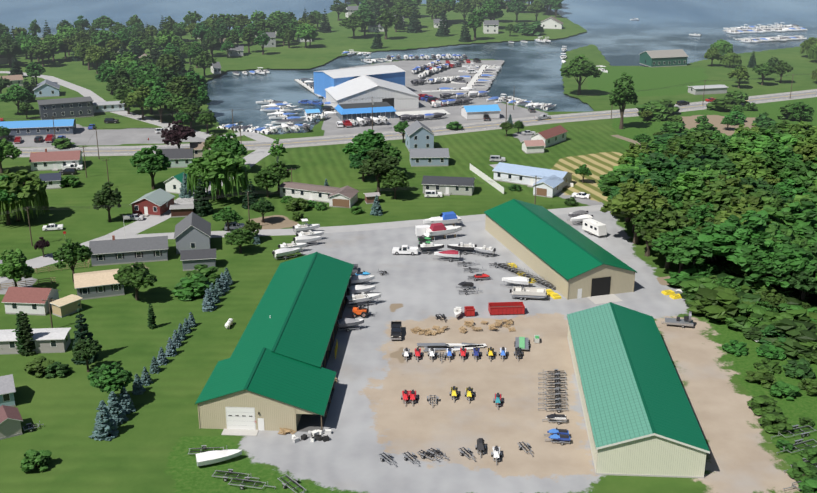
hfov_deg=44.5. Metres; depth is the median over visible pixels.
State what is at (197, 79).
deciduous tree
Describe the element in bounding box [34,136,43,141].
car
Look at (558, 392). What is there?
trailer stack
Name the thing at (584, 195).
white car
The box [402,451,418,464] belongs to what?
trailer bottom
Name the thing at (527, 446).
trailer bottom
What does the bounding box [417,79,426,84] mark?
lot boat
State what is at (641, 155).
tall tree
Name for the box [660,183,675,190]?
tall tree
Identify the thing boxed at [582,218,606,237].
rv
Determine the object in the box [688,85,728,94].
sheds
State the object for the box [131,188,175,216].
house
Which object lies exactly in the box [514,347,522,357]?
jetski row
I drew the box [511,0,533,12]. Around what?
deciduous tree
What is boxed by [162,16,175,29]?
tall tree
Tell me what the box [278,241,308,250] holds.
boat
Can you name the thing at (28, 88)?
pine tree
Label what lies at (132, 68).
deciduous tree
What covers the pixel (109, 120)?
car
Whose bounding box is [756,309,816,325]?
bush
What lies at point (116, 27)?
deciduous tree
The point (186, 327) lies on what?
spruce tree
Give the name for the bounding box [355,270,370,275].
blue jetski
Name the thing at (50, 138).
car
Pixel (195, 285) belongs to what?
tree
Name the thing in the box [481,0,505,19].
deciduous tree
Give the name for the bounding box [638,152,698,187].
deciduous tree
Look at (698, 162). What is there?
deciduous tree
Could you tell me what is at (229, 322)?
propane
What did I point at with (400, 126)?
deciduous tree
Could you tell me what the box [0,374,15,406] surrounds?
house
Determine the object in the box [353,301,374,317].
forklift
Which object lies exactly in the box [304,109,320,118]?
marina kiosk
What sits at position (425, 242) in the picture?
green jetski
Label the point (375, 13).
pine tree
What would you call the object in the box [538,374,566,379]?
trailer stack
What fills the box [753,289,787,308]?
deciduous tree
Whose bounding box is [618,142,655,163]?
deciduous tree
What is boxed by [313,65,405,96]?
blue marina building
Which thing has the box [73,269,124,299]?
tan mobile
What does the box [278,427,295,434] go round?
pallets
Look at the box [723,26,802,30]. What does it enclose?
dock
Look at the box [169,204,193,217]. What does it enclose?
red shed
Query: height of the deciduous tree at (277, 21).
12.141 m
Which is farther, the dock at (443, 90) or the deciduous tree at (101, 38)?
the deciduous tree at (101, 38)
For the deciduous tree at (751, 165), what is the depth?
251.70 m
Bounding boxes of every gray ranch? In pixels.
[89,235,167,265]
[421,175,475,195]
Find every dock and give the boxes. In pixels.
[267,100,293,129]
[294,79,322,96]
[420,90,469,91]
[466,64,487,87]
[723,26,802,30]
[736,36,803,40]
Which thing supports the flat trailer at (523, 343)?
on the ground
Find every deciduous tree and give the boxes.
[0,23,9,33]
[0,37,21,66]
[0,76,10,93]
[0,84,35,113]
[0,126,10,137]
[0,138,21,172]
[0,175,31,224]
[0,249,34,286]
[12,27,26,33]
[15,31,32,58]
[18,102,33,118]
[19,38,39,61]
[25,62,45,82]
[27,42,53,66]
[39,35,63,61]
[52,238,92,281]
[55,25,79,51]
[57,19,73,28]
[60,38,73,58]
[66,31,92,46]
[72,43,83,64]
[72,338,102,371]
[74,15,91,28]
[76,42,102,67]
[84,45,108,73]
[85,26,97,35]
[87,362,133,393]
[91,15,114,29]
[91,30,119,47]
[92,182,121,221]
[95,60,119,93]
[102,48,117,61]
[104,38,126,52]
[106,68,136,106]
[109,22,127,32]
[113,83,135,113]
[113,262,156,299]
[114,31,129,46]
[114,51,141,69]
[116,28,130,36]
[119,61,139,78]
[122,85,151,119]
[126,15,143,26]
[126,23,144,32]
[128,37,146,49]
[128,145,170,189]
[130,71,166,113]
[135,62,159,77]
[139,55,155,65]
[143,35,155,55]
[143,85,171,121]
[145,25,157,36]
[153,29,184,48]
[154,67,181,82]
[155,54,183,72]
[162,43,179,53]
[163,92,191,124]
[164,105,175,118]
[165,76,198,98]
[171,26,185,35]
[172,22,188,38]
[174,110,191,124]
[175,52,185,62]
[178,102,201,128]
[179,42,196,63]
[183,11,202,24]
[184,71,207,89]
[185,23,196,45]
[187,97,202,119]
[191,51,216,76]
[192,23,211,47]
[193,87,210,106]
[195,109,217,132]
[201,33,221,56]
[202,14,223,24]
[202,132,226,150]
[204,20,218,31]
[210,133,247,155]
[212,206,243,230]
[213,24,229,44]
[214,18,227,41]
[217,14,235,26]
[220,41,234,57]
[224,228,254,252]
[230,25,244,44]
[231,14,253,29]
[240,220,261,238]
[244,23,258,43]
[250,10,266,22]
[250,197,274,222]
[254,169,279,197]
[255,19,276,33]
[264,17,282,31]
[266,161,290,190]
[269,10,285,23]
[278,11,297,23]
[286,19,301,41]
[294,23,316,47]
[297,19,317,28]
[299,12,315,23]
[312,12,323,27]
[330,0,347,20]
[339,14,365,37]
[342,129,387,175]
[349,148,371,180]
[350,0,361,5]
[352,8,374,31]
[358,0,370,8]
[358,9,375,36]
[359,148,398,194]
[366,0,391,14]
[368,0,389,13]
[371,142,401,161]
[379,168,408,198]
[386,0,403,7]
[390,1,409,16]
[393,121,409,142]
[399,5,420,19]
[402,0,421,16]
[426,4,445,18]
[433,0,455,17]
[439,1,452,17]
[453,0,473,23]
[470,0,483,8]
[480,0,503,19]
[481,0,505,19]
[499,121,512,135]
[505,24,514,32]
[506,0,526,21]
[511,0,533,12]
[513,120,523,133]
[527,0,546,20]
[538,0,550,14]
[560,54,602,94]
[575,164,591,182]
[597,168,660,221]
[599,155,661,178]
[600,178,671,243]
[610,169,659,232]
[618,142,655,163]
[633,133,651,142]
[634,206,676,220]
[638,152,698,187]
[639,209,695,268]
[640,110,652,120]
[649,143,670,153]
[652,226,714,273]
[658,189,683,210]
[662,145,689,159]
[666,134,684,146]
[669,171,721,201]
[673,133,694,144]
[673,190,706,209]
[676,139,706,155]
[678,159,706,171]
[682,144,738,175]
[683,132,730,155]
[685,180,748,216]
[690,164,745,188]
[691,261,719,275]
[694,210,787,270]
[695,217,723,262]
[704,47,720,65]
[704,175,753,194]
[710,134,728,142]
[712,132,727,137]
[714,196,784,225]
[715,275,743,291]
[717,260,736,276]
[718,150,775,182]
[719,190,778,211]
[720,116,735,129]
[720,140,731,151]
[724,130,763,152]
[727,66,749,87]
[728,133,747,141]
[730,105,743,112]
[732,234,816,287]
[734,123,759,137]
[739,271,756,287]
[740,177,782,198]
[744,129,798,156]
[748,189,782,204]
[751,125,781,143]
[752,63,774,84]
[752,300,777,311]
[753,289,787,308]
[754,224,811,273]
[755,142,803,170]
[762,207,797,226]
[764,174,782,184]
[766,56,779,66]
[772,131,805,140]
[773,60,792,82]
[775,179,807,198]
[775,201,816,247]
[776,122,796,136]
[776,157,816,187]
[781,121,816,139]
[781,264,816,299]
[782,195,794,202]
[783,186,816,207]
[788,101,814,122]
[793,143,816,163]
[794,130,816,152]
[800,193,816,206]
[800,302,810,308]
[803,241,816,295]
[812,163,816,187]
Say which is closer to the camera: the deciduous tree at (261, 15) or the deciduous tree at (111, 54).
the deciduous tree at (111, 54)
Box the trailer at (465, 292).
[457,287,482,294]
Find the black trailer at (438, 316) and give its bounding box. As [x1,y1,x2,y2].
[435,314,445,322]
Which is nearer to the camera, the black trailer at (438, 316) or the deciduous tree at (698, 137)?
the black trailer at (438, 316)
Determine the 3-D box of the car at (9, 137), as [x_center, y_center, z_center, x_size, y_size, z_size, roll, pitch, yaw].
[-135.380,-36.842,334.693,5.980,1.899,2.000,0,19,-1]
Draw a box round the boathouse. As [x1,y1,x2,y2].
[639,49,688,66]
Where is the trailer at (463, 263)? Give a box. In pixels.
[456,261,477,266]
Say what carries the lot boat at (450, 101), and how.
on the ground
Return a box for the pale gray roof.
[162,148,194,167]
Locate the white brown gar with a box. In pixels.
[521,140,545,153]
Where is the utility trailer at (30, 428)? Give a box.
[23,421,43,431]
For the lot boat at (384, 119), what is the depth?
356.09 m
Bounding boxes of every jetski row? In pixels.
[401,390,409,406]
[402,348,410,362]
[408,390,417,406]
[413,347,421,361]
[428,347,435,358]
[445,347,453,361]
[449,386,458,398]
[459,347,467,357]
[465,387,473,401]
[472,347,480,359]
[486,347,494,361]
[493,393,502,405]
[499,347,506,357]
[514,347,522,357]
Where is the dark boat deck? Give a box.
[418,242,445,253]
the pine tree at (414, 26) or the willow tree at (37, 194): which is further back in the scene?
the pine tree at (414, 26)
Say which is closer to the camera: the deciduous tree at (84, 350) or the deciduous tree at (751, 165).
the deciduous tree at (84, 350)
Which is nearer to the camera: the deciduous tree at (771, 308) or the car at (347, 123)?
the deciduous tree at (771, 308)
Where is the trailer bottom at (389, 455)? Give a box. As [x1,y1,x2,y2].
[378,452,395,464]
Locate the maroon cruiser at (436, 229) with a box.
[424,223,461,239]
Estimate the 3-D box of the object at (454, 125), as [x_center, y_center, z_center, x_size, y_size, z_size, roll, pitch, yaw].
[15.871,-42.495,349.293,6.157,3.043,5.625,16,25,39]
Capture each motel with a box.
[0,119,76,136]
[37,96,93,119]
[93,101,124,112]
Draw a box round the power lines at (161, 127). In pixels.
[106,121,241,128]
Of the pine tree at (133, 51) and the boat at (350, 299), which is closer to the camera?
the boat at (350, 299)
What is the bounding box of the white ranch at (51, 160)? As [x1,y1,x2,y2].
[29,149,82,170]
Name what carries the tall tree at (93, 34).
on the ground
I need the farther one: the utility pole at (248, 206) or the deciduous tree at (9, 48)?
the deciduous tree at (9, 48)
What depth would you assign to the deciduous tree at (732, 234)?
202.69 m
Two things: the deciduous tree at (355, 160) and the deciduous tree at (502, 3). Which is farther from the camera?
the deciduous tree at (502, 3)
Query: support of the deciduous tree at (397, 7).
on the ground
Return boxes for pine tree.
[8,55,24,76]
[10,26,16,54]
[20,77,35,102]
[30,73,37,92]
[42,20,50,37]
[71,41,81,60]
[71,303,98,364]
[119,42,126,56]
[127,40,140,58]
[133,35,144,54]
[151,41,159,61]
[156,15,164,36]
[177,52,186,74]
[193,175,213,216]
[202,40,209,55]
[241,179,258,209]
[319,9,330,32]
[370,25,382,48]
[371,2,379,22]
[394,12,405,29]
[406,4,421,32]
[435,8,449,35]
[459,16,471,41]
[747,49,755,67]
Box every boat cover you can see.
[500,276,530,286]
[567,210,587,219]
[570,214,593,224]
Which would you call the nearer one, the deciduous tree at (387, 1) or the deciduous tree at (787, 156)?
the deciduous tree at (787, 156)
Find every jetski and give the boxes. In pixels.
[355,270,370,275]
[418,236,433,241]
[419,240,430,243]
[456,281,473,288]
[475,273,489,280]
[475,438,485,457]
[491,446,501,465]
[542,413,566,424]
[544,428,568,434]
[545,432,569,444]
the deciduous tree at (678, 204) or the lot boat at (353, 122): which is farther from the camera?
the lot boat at (353, 122)
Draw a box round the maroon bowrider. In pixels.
[432,250,461,261]
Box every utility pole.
[25,207,32,245]
[42,297,55,327]
[79,145,87,177]
[92,128,99,158]
[247,191,249,219]
[372,97,373,129]
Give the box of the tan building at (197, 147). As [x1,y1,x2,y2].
[190,142,210,157]
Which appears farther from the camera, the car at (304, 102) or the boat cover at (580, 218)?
the car at (304, 102)
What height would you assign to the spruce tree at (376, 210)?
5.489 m
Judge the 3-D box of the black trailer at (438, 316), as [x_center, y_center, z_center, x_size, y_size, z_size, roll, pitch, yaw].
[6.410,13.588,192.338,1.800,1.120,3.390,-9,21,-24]
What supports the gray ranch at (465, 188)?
on the ground
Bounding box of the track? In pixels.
[611,135,647,148]
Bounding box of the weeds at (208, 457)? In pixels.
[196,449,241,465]
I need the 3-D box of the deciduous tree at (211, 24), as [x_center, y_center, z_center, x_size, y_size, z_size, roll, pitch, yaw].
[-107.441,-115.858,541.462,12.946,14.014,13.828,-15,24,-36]
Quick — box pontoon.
[510,284,549,299]
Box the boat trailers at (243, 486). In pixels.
[228,477,275,489]
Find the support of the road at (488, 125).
on the road at (386, 135)
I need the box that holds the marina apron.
[395,109,449,116]
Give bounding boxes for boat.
[270,126,276,132]
[272,248,302,259]
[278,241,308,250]
[281,123,290,131]
[292,219,319,233]
[293,125,299,131]
[293,235,322,244]
[296,230,324,237]
[302,123,309,130]
[306,114,317,122]
[317,113,328,119]
[336,318,365,331]
[344,292,383,307]
[346,285,377,294]
[349,119,357,125]
[350,275,375,285]
[357,117,365,125]
[363,117,373,124]
[370,116,381,124]
[378,116,388,123]
[399,114,412,121]
[408,115,419,120]
[411,79,420,84]
[416,114,424,120]
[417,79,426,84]
[417,343,486,351]
[424,113,436,119]
[430,100,439,106]
[433,77,443,83]
[433,112,445,118]
[440,93,453,99]
[442,76,453,82]
[447,99,458,105]
[447,242,476,254]
[448,76,457,81]
[453,99,464,104]
[454,93,465,97]
[454,307,462,317]
[461,98,472,104]
[466,91,478,97]
[473,245,495,256]
[477,91,489,96]
[546,289,554,294]
[550,293,561,298]
[661,290,674,294]
[669,293,681,298]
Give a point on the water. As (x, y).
(615, 35)
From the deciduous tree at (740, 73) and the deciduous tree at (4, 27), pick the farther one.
the deciduous tree at (4, 27)
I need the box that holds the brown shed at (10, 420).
[0,405,22,439]
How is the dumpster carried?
on the ground
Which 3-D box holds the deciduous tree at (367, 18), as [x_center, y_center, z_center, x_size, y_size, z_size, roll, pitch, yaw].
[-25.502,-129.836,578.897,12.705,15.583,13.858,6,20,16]
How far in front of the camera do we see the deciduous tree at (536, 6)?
640.45 m
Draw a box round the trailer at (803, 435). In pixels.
[771,425,816,439]
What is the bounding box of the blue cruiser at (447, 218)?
[423,211,462,225]
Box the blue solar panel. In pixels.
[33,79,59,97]
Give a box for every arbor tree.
[15,313,25,352]
[19,311,30,355]
[23,313,35,354]
[147,303,156,328]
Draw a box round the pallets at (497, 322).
[459,319,515,332]
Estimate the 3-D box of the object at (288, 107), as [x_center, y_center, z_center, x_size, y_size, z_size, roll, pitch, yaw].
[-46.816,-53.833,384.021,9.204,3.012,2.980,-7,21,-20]
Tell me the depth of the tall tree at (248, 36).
517.20 m
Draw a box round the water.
[0,0,816,134]
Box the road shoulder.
[10,89,816,156]
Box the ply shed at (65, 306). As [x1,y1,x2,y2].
[50,294,82,317]
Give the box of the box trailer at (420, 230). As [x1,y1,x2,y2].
[415,225,429,236]
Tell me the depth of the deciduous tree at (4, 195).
242.72 m
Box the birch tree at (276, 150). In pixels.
[268,138,287,161]
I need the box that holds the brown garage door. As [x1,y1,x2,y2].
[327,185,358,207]
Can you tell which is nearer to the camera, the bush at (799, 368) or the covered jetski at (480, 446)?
the covered jetski at (480, 446)
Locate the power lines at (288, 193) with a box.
[0,175,599,214]
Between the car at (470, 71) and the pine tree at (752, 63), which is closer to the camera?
the car at (470, 71)
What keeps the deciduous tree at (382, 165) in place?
on the ground
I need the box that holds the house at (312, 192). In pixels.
[278,181,339,202]
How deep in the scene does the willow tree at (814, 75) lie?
433.89 m
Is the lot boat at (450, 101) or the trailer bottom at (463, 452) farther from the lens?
the lot boat at (450, 101)
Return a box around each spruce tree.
[89,400,118,440]
[105,391,128,424]
[118,386,135,413]
[132,374,145,394]
[140,366,152,385]
[149,356,160,373]
[156,347,168,365]
[165,337,176,356]
[172,330,181,347]
[176,323,186,341]
[179,173,193,198]
[182,318,191,333]
[187,312,196,327]
[202,289,217,311]
[207,283,220,303]
[215,278,224,296]
[219,272,229,291]
[224,267,233,285]
[253,233,260,244]
[370,195,382,215]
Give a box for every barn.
[195,252,353,435]
[484,199,636,303]
[567,302,709,477]
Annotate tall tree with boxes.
[0,30,14,42]
[28,19,40,33]
[32,35,41,61]
[42,45,54,63]
[63,34,70,55]
[79,42,91,69]
[89,31,99,45]
[129,27,138,37]
[137,30,146,52]
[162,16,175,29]
[165,49,175,56]
[187,41,203,67]
[203,28,218,39]
[224,29,239,43]
[242,25,254,52]
[254,30,269,54]
[276,23,288,45]
[283,29,293,47]
[375,7,395,38]
[393,12,400,31]
[425,0,434,18]
[467,8,483,39]
[550,0,561,17]
[609,72,637,128]
[631,205,662,256]
[633,153,647,163]
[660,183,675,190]
[685,200,714,264]
[730,170,752,182]
[758,152,784,176]
[765,195,792,210]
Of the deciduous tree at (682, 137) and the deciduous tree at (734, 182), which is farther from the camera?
the deciduous tree at (682, 137)
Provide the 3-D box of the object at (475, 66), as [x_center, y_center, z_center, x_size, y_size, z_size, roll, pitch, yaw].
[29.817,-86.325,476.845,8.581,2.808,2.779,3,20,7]
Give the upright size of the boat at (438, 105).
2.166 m
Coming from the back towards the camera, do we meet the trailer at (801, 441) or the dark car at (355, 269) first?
the dark car at (355, 269)
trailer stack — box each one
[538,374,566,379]
[538,378,566,384]
[538,383,566,389]
[538,389,566,396]
[538,394,566,400]
[538,399,567,405]
[538,404,567,412]
[543,369,565,374]
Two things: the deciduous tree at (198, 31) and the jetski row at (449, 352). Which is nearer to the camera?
the jetski row at (449, 352)
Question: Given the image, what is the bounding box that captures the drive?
[490,164,563,195]
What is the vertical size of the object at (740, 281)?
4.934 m
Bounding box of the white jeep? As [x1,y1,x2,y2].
[224,222,243,229]
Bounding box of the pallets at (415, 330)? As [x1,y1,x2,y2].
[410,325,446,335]
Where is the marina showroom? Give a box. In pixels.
[335,102,395,120]
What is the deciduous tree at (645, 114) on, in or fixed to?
on the ground
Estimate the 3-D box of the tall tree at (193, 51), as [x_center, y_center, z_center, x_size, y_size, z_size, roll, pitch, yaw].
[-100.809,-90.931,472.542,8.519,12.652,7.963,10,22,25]
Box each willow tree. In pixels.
[0,169,49,221]
[184,148,250,200]
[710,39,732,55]
[720,52,741,66]
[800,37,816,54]
[808,43,816,59]
[811,69,816,80]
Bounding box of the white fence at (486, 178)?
[470,164,503,193]
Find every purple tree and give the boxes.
[34,237,49,256]
[161,120,195,147]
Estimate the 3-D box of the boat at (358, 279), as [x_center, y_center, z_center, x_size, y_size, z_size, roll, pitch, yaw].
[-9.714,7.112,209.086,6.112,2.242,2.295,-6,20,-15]
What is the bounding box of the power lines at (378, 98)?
[5,73,811,119]
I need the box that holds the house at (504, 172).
[492,162,573,188]
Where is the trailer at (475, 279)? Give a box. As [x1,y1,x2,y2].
[467,274,491,280]
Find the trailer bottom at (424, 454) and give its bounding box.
[417,450,439,460]
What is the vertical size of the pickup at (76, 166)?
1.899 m
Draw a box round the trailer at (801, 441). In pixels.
[776,439,816,454]
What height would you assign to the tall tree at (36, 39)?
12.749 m
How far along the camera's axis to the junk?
149.87 m
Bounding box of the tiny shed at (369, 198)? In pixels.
[363,192,379,203]
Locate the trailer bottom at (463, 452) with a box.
[458,447,474,459]
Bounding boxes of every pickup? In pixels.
[62,163,83,170]
[391,321,401,339]
[392,245,418,254]
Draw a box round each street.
[0,71,275,141]
[0,149,269,282]
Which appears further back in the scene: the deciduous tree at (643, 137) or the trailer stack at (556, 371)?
the deciduous tree at (643, 137)
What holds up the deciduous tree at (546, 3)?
on the ground
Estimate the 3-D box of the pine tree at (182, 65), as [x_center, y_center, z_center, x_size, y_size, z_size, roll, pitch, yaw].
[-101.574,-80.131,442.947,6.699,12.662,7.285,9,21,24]
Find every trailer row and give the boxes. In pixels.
[427,395,438,407]
[437,352,445,363]
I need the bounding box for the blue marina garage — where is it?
[460,104,500,119]
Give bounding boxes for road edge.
[25,94,781,149]
[120,96,805,153]
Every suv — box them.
[59,168,76,174]
[424,190,441,197]
[490,155,504,161]
[676,100,689,105]
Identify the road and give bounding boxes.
[12,90,816,154]
[80,204,603,246]
[132,93,811,150]
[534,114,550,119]
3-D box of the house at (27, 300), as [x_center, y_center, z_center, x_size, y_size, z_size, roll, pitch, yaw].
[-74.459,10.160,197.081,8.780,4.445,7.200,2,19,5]
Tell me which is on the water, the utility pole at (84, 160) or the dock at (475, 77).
the dock at (475, 77)
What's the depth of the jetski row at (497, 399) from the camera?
160.02 m
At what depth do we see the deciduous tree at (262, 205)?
247.23 m
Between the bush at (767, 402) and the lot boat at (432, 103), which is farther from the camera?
the lot boat at (432, 103)
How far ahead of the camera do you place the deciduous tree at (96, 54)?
454.56 m
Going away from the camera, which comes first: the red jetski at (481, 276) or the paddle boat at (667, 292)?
the paddle boat at (667, 292)
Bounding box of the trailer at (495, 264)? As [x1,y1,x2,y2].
[488,262,509,267]
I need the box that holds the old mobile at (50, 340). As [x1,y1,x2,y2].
[0,328,70,354]
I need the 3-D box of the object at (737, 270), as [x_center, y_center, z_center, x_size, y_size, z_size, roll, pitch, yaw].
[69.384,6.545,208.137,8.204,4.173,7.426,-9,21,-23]
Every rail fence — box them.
[0,277,55,289]
[34,262,87,272]
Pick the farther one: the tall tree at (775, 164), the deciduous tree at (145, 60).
the deciduous tree at (145, 60)
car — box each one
[0,135,14,139]
[14,136,21,142]
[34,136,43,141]
[42,223,62,230]
[45,134,54,141]
[88,124,95,128]
[104,118,118,122]
[124,214,144,220]
[155,127,168,133]
[298,100,310,103]
[310,100,322,104]
[323,105,335,110]
[336,121,342,126]
[342,120,351,126]
[352,264,357,274]
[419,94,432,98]
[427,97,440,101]
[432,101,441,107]
[467,69,477,73]
[483,114,489,120]
[521,130,535,134]
[528,107,534,111]
[572,192,589,198]
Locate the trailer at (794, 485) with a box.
[783,477,812,490]
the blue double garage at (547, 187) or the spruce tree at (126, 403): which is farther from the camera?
the blue double garage at (547, 187)
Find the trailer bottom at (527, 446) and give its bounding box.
[517,442,532,455]
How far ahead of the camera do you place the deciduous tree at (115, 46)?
493.85 m
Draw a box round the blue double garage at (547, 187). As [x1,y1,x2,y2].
[532,175,563,197]
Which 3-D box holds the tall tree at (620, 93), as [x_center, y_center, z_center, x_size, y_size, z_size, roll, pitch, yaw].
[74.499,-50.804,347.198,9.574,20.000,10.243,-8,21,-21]
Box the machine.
[534,335,539,342]
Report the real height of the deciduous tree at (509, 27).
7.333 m
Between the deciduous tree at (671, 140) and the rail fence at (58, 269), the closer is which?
the rail fence at (58, 269)
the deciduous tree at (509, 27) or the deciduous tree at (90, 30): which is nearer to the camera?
the deciduous tree at (90, 30)
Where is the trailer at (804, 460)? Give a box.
[783,458,816,473]
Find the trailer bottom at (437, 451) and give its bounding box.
[428,448,448,458]
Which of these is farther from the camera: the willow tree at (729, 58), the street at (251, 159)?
the willow tree at (729, 58)
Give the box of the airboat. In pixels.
[664,311,693,327]
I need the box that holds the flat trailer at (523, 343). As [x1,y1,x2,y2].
[514,337,529,349]
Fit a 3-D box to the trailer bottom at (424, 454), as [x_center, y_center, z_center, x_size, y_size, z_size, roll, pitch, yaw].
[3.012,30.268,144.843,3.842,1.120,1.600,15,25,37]
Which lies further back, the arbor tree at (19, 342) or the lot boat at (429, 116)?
the lot boat at (429, 116)
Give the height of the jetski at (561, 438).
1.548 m
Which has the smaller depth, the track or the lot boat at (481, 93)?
the track
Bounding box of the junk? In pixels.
[292,429,330,442]
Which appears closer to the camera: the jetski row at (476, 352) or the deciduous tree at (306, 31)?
the jetski row at (476, 352)
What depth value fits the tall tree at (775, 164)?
253.07 m
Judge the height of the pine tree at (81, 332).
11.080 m
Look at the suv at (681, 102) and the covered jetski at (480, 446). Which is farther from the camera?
the suv at (681, 102)
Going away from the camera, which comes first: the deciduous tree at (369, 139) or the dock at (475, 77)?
the deciduous tree at (369, 139)
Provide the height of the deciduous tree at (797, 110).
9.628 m
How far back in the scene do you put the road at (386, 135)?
347.88 m
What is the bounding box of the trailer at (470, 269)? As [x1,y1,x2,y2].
[462,266,482,272]
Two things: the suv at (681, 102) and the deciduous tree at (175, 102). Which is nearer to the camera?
the deciduous tree at (175, 102)
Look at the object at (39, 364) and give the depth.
169.79 m
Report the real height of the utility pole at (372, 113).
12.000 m
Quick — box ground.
[0,1,816,492]
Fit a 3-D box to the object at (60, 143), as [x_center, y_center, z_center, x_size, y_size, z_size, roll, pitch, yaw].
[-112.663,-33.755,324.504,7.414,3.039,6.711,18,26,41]
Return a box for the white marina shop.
[325,75,419,108]
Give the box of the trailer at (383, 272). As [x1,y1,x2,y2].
[378,268,387,274]
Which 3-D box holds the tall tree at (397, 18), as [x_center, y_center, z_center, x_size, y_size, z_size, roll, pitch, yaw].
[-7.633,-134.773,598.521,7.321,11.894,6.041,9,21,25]
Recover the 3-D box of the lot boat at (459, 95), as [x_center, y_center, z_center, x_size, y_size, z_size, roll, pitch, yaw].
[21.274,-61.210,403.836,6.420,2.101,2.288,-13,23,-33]
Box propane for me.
[225,318,232,328]
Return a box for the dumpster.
[488,302,524,314]
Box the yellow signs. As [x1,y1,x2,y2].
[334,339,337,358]
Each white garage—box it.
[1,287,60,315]
[39,173,62,188]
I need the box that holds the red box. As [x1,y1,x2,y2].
[464,306,474,315]
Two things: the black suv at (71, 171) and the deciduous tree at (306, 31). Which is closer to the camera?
the black suv at (71, 171)
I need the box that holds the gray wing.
[180,248,216,270]
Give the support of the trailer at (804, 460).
on the ground

